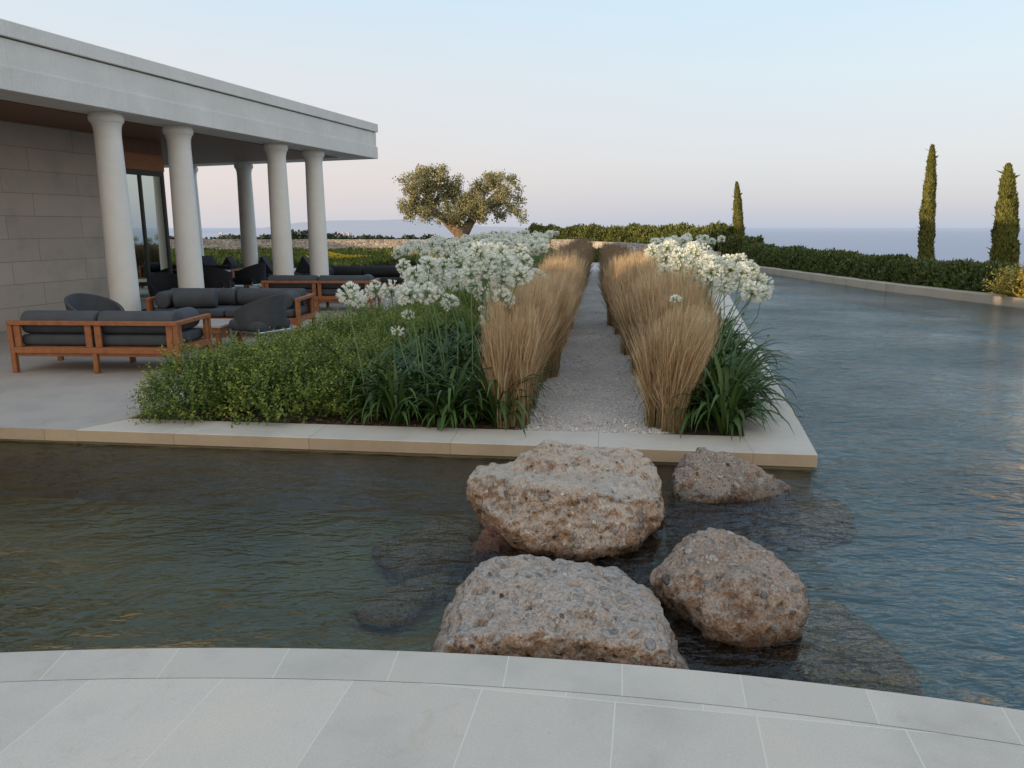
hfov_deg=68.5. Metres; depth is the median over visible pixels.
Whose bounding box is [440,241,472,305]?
agapanthus
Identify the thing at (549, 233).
agapanthus
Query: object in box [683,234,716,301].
agapanthus
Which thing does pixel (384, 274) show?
sofa
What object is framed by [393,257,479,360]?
agapanthus
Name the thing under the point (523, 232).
agapanthus
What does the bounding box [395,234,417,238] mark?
bush
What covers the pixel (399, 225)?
hills
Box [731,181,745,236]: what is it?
cypress tree
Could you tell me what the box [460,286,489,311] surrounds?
shrub
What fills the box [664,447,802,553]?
boulder
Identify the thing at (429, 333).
agapanthus
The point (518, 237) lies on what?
agapanthus
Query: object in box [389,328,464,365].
agapanthus
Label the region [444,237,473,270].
agapanthus
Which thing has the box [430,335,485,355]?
agapanthus
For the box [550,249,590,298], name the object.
tussock
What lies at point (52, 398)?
deck
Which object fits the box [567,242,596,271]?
tussock
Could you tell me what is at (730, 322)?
agapanthus
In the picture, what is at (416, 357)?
agapanthus
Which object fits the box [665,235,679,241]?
agapanthus
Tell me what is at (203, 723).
terrace
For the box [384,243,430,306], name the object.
agapanthus
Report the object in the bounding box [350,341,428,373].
agapanthus
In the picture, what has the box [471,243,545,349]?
agapanthus
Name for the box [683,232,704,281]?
agapanthus
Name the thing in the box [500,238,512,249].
agapanthus
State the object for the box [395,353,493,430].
agapanthus
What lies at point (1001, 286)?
shrub
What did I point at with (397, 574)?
sunken stone
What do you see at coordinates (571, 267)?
tussock
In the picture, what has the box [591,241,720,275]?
stone wall
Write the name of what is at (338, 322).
shrub
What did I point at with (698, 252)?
agapanthus
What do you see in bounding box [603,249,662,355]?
tussock
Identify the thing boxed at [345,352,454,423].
agapanthus
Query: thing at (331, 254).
yellow flowers
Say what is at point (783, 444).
island coping
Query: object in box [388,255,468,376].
agapanthus
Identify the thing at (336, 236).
bush
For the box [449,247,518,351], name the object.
agapanthus
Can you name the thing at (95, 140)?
pavilion
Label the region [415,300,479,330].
shrub
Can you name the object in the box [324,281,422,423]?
agapanthus
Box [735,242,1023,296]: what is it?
hedge
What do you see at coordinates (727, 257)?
agapanthus
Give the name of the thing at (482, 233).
agapanthus
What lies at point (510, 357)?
tussock
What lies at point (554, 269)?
tussock
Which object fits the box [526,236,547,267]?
agapanthus
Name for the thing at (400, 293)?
agapanthus
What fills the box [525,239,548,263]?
agapanthus
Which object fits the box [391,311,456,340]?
shrub
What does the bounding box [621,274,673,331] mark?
tussock
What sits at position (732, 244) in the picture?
hedge
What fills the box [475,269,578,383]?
tussock
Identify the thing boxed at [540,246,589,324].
tussock
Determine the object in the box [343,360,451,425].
agapanthus
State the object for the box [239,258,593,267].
ground
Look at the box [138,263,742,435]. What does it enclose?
planting soil
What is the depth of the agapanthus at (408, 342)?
8.62 m
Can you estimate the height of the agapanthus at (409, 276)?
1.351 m
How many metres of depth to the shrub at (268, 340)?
7.89 m
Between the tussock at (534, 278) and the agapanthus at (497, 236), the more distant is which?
the agapanthus at (497, 236)
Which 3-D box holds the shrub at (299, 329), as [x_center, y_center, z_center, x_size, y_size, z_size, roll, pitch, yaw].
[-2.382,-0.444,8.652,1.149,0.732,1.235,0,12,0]
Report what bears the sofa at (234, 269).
on the deck
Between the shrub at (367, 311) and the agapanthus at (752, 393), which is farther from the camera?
the shrub at (367, 311)
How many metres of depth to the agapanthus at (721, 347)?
7.40 m
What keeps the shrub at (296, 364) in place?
on the planting soil
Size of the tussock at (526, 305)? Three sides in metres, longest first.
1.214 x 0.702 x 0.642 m
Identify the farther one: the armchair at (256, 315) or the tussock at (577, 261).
the tussock at (577, 261)
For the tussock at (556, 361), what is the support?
on the planting soil
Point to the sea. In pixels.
(960, 243)
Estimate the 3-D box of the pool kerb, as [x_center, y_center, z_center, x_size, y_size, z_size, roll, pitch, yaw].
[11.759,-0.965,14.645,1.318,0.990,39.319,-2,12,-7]
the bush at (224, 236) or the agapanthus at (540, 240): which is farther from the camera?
the bush at (224, 236)
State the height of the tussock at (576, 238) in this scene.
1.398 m
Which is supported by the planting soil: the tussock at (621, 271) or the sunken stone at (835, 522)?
the tussock at (621, 271)
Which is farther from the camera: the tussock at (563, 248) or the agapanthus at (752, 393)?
the tussock at (563, 248)
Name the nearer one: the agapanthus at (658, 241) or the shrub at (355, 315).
the shrub at (355, 315)
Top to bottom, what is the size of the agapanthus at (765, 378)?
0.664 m
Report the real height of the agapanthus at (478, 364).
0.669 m
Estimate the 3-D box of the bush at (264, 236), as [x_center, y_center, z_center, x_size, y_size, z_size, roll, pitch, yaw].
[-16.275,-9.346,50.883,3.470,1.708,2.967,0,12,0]
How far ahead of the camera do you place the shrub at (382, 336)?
8.58 m
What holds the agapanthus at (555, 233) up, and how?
on the planting soil
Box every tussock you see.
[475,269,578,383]
[475,292,547,428]
[477,268,561,393]
[477,285,552,371]
[478,277,561,411]
[522,267,582,378]
[524,254,576,287]
[538,254,580,342]
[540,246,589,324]
[541,265,582,329]
[542,247,585,286]
[542,253,585,331]
[544,264,580,301]
[548,251,588,328]
[548,258,585,309]
[549,242,585,261]
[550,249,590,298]
[557,245,591,287]
[558,272,584,368]
[560,243,593,284]
[565,244,593,276]
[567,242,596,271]
[574,237,595,257]
[593,252,636,293]
[595,245,625,270]
[596,248,632,282]
[596,254,617,326]
[597,255,639,302]
[600,246,632,271]
[601,243,627,259]
[602,252,640,334]
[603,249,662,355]
[609,243,653,285]
[611,255,660,313]
[611,262,685,375]
[613,252,660,303]
[619,251,657,272]
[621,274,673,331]
[625,262,710,387]
[625,299,721,434]
[630,267,693,304]
[640,279,713,355]
[664,302,726,371]
[668,275,722,328]
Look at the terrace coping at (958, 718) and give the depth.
2.82 m
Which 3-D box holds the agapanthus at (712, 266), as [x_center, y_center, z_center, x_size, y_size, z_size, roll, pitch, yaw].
[1.776,-0.460,7.028,1.046,1.382,1.090,-8,14,-32]
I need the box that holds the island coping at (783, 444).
[76,278,817,467]
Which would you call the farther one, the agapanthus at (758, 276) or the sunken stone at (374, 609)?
the agapanthus at (758, 276)
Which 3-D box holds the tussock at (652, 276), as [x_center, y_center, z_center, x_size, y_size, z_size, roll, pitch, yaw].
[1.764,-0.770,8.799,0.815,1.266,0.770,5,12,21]
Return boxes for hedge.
[528,220,733,244]
[592,246,628,261]
[660,233,763,262]
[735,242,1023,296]
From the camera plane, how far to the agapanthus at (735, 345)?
8.21 m
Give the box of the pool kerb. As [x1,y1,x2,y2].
[721,263,1023,330]
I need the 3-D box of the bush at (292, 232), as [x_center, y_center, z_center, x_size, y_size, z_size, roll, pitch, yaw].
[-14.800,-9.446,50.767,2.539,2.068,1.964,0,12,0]
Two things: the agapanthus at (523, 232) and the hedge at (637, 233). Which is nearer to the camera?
the agapanthus at (523, 232)
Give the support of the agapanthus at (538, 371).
on the planting soil
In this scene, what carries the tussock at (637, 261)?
on the planting soil
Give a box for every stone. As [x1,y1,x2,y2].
[349,572,451,629]
[371,514,481,582]
[462,525,516,581]
[782,599,921,695]
[785,495,855,551]
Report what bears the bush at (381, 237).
on the ground at (395, 264)
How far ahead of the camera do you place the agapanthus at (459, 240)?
14.74 m
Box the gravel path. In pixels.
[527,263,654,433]
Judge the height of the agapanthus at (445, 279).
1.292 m
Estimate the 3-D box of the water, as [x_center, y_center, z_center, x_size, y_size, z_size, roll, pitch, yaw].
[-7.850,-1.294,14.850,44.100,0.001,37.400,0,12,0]
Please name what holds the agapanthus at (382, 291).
on the planting soil
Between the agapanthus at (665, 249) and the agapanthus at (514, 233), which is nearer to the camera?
the agapanthus at (665, 249)
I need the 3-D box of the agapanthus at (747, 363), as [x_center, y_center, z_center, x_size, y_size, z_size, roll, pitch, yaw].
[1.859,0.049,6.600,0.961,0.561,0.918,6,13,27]
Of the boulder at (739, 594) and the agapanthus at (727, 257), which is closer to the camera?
the boulder at (739, 594)
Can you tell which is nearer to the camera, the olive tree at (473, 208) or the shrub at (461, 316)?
the shrub at (461, 316)
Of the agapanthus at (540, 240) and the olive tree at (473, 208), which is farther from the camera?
the olive tree at (473, 208)
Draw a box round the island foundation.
[0,439,811,525]
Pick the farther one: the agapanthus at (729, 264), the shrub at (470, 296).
the shrub at (470, 296)
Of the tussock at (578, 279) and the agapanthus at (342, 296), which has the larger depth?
the tussock at (578, 279)
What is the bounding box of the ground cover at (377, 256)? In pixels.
[171,246,554,266]
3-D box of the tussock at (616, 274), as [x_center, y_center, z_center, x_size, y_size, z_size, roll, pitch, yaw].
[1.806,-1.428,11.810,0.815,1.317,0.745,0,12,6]
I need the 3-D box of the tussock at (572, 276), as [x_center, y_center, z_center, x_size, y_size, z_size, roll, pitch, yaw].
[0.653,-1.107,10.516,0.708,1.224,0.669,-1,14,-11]
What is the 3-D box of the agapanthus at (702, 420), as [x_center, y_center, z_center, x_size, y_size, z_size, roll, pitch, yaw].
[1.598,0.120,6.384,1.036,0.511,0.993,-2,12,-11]
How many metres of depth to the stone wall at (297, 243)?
44.92 m
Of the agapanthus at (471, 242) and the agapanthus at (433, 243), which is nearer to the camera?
the agapanthus at (471, 242)
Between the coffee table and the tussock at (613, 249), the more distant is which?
the tussock at (613, 249)
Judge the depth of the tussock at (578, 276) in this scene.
11.45 m
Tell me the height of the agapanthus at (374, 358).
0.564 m
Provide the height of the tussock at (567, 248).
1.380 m
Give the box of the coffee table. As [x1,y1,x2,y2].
[193,319,242,351]
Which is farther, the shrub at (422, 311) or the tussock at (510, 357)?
the shrub at (422, 311)
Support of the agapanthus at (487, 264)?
on the planting soil
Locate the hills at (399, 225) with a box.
[169,219,523,234]
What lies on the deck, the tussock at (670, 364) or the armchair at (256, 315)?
the armchair at (256, 315)
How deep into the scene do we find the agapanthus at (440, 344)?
8.28 m
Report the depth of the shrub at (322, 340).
7.94 m
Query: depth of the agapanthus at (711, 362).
6.42 m
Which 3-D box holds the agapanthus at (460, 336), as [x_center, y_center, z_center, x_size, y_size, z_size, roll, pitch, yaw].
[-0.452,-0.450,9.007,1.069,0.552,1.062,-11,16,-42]
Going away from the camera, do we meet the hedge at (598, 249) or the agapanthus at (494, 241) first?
the agapanthus at (494, 241)
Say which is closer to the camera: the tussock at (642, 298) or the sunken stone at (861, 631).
the sunken stone at (861, 631)
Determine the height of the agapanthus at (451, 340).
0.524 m
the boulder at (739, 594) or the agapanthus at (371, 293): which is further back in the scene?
the agapanthus at (371, 293)
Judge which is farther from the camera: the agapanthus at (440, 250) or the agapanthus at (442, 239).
the agapanthus at (442, 239)
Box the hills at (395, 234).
[169,228,527,238]
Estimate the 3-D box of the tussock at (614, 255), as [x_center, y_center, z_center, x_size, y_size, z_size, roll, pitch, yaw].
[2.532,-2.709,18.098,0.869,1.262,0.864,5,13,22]
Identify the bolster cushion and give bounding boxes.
[173,288,217,307]
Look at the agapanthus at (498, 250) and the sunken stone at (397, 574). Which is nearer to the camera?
the sunken stone at (397, 574)
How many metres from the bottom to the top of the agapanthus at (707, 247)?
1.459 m
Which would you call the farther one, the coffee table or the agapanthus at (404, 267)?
the coffee table
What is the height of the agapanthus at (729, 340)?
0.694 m
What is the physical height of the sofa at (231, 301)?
0.700 m
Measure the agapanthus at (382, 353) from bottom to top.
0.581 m
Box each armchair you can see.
[64,293,124,311]
[147,273,177,308]
[203,267,234,287]
[229,295,291,345]
[232,263,267,287]
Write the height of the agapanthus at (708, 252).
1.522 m
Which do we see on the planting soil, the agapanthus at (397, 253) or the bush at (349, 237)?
the agapanthus at (397, 253)
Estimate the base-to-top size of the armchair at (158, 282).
0.760 m
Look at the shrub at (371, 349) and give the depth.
7.45 m
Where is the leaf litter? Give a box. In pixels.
[170,411,631,430]
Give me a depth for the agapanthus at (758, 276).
8.11 m
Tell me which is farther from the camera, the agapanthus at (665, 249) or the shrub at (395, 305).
the shrub at (395, 305)
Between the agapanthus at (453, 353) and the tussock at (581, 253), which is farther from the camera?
the tussock at (581, 253)
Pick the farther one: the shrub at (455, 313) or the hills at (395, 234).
the hills at (395, 234)
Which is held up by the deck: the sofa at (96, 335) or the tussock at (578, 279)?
the sofa at (96, 335)
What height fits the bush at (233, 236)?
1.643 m
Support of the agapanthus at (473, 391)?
on the planting soil
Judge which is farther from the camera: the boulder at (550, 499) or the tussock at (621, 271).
the tussock at (621, 271)
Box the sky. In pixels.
[0,0,1023,227]
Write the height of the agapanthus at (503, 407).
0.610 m
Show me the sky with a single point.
(823, 113)
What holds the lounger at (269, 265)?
on the deck
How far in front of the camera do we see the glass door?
14.91 m
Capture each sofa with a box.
[5,307,213,373]
[145,288,315,336]
[172,264,248,287]
[261,274,380,310]
[329,266,438,292]
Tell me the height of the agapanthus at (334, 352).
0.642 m
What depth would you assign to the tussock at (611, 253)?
16.69 m
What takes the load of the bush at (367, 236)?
on the ground at (395, 264)
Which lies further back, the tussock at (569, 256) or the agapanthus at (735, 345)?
the tussock at (569, 256)
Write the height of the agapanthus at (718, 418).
0.668 m
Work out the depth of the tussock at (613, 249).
20.35 m
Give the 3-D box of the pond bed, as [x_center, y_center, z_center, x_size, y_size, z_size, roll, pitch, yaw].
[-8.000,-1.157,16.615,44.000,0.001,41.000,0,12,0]
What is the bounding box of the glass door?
[126,169,172,310]
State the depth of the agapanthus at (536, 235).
17.54 m
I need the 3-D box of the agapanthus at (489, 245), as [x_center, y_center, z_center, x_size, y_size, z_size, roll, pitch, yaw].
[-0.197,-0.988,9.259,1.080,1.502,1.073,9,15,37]
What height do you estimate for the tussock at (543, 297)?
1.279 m
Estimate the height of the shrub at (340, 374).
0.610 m
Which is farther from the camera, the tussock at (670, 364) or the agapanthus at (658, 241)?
the agapanthus at (658, 241)
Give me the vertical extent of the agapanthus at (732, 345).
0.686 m
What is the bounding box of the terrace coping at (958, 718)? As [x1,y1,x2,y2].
[0,648,1023,745]
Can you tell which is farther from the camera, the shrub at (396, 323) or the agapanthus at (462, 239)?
the agapanthus at (462, 239)
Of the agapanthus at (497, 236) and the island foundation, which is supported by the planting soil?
the agapanthus at (497, 236)
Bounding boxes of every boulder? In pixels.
[430,554,688,669]
[466,439,664,586]
[650,527,808,678]
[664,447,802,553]
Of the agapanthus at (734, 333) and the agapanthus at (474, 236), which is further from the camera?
the agapanthus at (474, 236)
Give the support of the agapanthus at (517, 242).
on the planting soil
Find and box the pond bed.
[0,279,1023,709]
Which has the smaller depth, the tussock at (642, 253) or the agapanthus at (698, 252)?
the agapanthus at (698, 252)
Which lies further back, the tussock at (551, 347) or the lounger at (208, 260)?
the lounger at (208, 260)
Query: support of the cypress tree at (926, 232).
on the ground at (395, 264)
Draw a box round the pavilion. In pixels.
[0,18,377,331]
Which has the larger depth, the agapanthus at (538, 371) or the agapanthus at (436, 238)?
the agapanthus at (436, 238)
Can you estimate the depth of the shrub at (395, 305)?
11.93 m
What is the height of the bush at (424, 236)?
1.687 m
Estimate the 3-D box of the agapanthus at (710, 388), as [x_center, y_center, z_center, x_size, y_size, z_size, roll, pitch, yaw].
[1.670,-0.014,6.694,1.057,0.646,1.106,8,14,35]
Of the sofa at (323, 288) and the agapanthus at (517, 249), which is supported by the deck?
the sofa at (323, 288)
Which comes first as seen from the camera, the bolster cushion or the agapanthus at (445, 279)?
the agapanthus at (445, 279)
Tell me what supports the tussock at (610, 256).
on the planting soil
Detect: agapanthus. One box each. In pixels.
[303,340,405,408]
[310,346,404,414]
[311,350,410,414]
[312,345,405,410]
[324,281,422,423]
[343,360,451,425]
[344,279,436,413]
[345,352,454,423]
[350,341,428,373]
[364,280,411,361]
[367,281,457,427]
[375,328,433,357]
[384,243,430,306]
[384,342,455,386]
[385,353,474,415]
[387,340,465,375]
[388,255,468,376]
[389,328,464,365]
[390,239,427,305]
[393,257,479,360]
[395,239,430,304]
[395,258,482,340]
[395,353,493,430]
[401,264,485,414]
[406,315,459,346]
[407,325,449,350]
[410,332,473,355]
[412,261,532,428]
[416,239,451,294]
[416,347,485,374]
[421,331,479,350]
[424,318,481,352]
[425,334,485,368]
[425,337,536,399]
[427,235,447,287]
[427,336,484,367]
[428,318,478,341]
[429,269,484,380]
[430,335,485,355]
[432,243,468,291]
[436,325,481,349]
[437,237,449,294]
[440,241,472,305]
[440,241,547,411]
[441,321,477,344]
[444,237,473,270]
[444,362,557,435]
[448,242,542,386]
[449,234,468,283]
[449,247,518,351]
[452,237,466,268]
[460,353,560,389]
[463,239,489,313]
[464,242,499,340]
[467,234,478,262]
[468,231,486,280]
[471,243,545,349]
[480,233,508,286]
[480,238,503,283]
[483,233,511,288]
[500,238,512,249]
[502,232,525,281]
[503,239,529,274]
[505,235,524,289]
[516,233,540,287]
[520,230,538,269]
[521,237,545,268]
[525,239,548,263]
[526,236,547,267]
[538,231,553,268]
[545,230,559,263]
[617,254,743,388]
[626,253,735,362]
[633,347,743,424]
[637,261,756,401]
[643,370,769,437]
[644,239,700,263]
[644,242,773,331]
[649,237,688,262]
[655,237,685,263]
[657,345,803,440]
[659,242,711,260]
[662,239,716,285]
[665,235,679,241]
[667,246,765,405]
[670,255,767,343]
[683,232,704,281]
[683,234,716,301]
[684,243,772,354]
[687,349,779,431]
[691,313,769,427]
[696,234,724,292]
[696,340,799,420]
[698,356,779,416]
[702,352,766,419]
[707,349,781,406]
[713,339,785,403]
[715,328,756,382]
[715,328,797,374]
[715,330,792,380]
[717,307,764,358]
[720,308,748,333]
[722,336,778,382]
[723,318,764,357]
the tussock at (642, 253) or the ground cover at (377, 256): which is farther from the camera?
the ground cover at (377, 256)
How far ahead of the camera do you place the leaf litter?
6.56 m
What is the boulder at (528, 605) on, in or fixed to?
on the pond bed
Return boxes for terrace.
[0,678,1023,767]
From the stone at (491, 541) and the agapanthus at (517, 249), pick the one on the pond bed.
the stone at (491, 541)
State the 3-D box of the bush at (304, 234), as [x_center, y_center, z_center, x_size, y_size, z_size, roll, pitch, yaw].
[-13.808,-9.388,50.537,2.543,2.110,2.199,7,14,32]
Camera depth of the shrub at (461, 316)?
10.84 m
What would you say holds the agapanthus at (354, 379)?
on the planting soil
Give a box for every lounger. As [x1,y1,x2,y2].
[202,255,217,264]
[222,256,272,277]
[258,255,309,274]
[295,255,309,272]
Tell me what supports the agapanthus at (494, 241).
on the planting soil
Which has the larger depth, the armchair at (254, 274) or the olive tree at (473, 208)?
the olive tree at (473, 208)
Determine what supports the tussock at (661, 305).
on the planting soil
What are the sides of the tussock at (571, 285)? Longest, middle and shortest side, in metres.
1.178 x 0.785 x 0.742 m
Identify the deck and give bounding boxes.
[0,268,499,440]
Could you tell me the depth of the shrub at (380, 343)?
8.03 m
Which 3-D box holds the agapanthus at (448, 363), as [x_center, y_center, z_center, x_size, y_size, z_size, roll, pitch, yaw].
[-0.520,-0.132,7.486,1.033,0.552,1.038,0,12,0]
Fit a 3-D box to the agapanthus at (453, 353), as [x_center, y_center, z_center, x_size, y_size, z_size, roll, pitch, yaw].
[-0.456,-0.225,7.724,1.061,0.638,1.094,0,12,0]
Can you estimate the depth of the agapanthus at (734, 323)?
10.12 m
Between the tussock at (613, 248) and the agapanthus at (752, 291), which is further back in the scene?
the tussock at (613, 248)
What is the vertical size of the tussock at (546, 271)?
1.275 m
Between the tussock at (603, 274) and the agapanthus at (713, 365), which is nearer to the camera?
the agapanthus at (713, 365)
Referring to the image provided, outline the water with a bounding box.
[0,268,1023,702]
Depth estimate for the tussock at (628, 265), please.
11.23 m
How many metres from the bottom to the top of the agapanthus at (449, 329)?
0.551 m
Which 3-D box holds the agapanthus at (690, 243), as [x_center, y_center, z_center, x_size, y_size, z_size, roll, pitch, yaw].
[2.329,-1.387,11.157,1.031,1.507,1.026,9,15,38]
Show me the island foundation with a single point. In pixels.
(356, 499)
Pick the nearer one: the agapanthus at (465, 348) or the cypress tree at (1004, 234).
the agapanthus at (465, 348)
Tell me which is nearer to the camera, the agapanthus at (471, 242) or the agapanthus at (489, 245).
the agapanthus at (489, 245)
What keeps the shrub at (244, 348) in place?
on the planting soil
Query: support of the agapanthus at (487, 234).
on the planting soil
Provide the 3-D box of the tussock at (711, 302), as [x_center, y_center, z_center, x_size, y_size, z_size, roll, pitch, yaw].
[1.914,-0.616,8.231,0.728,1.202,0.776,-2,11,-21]
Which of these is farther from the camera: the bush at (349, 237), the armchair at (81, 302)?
the bush at (349, 237)
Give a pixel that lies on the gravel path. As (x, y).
(590, 302)
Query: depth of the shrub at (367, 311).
10.28 m
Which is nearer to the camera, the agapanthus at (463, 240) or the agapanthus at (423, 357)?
the agapanthus at (423, 357)
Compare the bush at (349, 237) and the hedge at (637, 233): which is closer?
the hedge at (637, 233)
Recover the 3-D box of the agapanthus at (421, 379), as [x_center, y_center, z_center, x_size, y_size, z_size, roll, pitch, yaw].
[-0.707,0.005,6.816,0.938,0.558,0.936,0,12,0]
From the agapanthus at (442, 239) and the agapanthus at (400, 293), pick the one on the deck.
the agapanthus at (442, 239)
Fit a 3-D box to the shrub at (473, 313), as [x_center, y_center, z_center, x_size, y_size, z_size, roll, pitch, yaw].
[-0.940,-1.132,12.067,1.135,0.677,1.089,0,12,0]
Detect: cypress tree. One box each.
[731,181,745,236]
[917,144,937,259]
[987,162,1021,264]
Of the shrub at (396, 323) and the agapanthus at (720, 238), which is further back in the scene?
the agapanthus at (720, 238)
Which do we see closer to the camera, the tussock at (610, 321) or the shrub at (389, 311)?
the shrub at (389, 311)
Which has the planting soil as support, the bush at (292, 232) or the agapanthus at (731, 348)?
the agapanthus at (731, 348)
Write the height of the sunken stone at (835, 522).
0.338 m
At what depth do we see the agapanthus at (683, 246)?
13.11 m
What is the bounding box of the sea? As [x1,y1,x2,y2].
[169,228,1023,266]
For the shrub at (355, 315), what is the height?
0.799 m
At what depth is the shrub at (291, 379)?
7.18 m
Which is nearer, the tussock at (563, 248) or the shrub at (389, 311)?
the shrub at (389, 311)
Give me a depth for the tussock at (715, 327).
6.74 m
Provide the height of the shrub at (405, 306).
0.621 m
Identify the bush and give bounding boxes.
[217,233,231,238]
[229,234,240,238]
[257,233,270,238]
[291,229,300,238]
[292,229,307,238]
[327,232,346,238]
[343,235,363,238]
[358,234,375,238]
[373,235,394,238]
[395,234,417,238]
[412,233,443,238]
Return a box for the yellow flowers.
[306,248,445,258]
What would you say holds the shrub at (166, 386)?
on the planting soil
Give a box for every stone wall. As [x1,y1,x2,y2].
[170,239,575,250]
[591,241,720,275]
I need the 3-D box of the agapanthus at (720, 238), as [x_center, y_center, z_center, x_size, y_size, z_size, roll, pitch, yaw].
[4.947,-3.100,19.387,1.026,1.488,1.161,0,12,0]
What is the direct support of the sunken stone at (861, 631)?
on the pond bed
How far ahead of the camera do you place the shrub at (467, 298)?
12.36 m
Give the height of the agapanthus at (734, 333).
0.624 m
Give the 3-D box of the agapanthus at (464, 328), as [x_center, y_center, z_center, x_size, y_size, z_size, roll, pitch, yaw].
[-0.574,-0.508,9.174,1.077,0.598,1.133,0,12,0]
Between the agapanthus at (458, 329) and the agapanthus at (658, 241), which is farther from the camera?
the agapanthus at (658, 241)
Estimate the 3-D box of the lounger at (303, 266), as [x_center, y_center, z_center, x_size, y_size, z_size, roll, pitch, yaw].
[-5.162,-3.226,21.391,1.925,0.855,0.720,-2,12,-8]
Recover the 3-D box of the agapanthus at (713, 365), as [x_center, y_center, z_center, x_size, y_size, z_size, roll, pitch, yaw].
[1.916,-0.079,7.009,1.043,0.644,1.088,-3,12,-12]
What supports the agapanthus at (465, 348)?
on the planting soil
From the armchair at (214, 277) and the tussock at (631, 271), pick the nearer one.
the tussock at (631, 271)
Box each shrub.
[126,338,265,425]
[174,330,285,404]
[205,327,348,427]
[227,326,328,387]
[242,344,325,405]
[269,317,336,358]
[278,324,357,369]
[289,306,370,347]
[304,349,403,421]
[306,332,399,395]
[320,332,402,361]
[321,304,389,341]
[342,298,407,329]
[353,310,434,352]
[353,323,410,359]
[370,301,405,328]
[389,297,439,313]
[391,301,421,317]
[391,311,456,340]
[400,303,465,334]
[403,293,474,334]
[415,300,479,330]
[431,297,481,330]
[436,286,487,329]
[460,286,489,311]
[982,262,1023,297]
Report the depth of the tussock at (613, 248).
21.42 m
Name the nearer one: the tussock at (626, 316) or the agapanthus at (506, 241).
the tussock at (626, 316)
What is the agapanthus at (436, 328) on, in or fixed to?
on the planting soil
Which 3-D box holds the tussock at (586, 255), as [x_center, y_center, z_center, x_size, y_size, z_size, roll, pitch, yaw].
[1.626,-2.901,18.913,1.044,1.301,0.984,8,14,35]
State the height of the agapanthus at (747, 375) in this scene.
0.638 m
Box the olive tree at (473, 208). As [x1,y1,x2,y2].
[392,163,528,238]

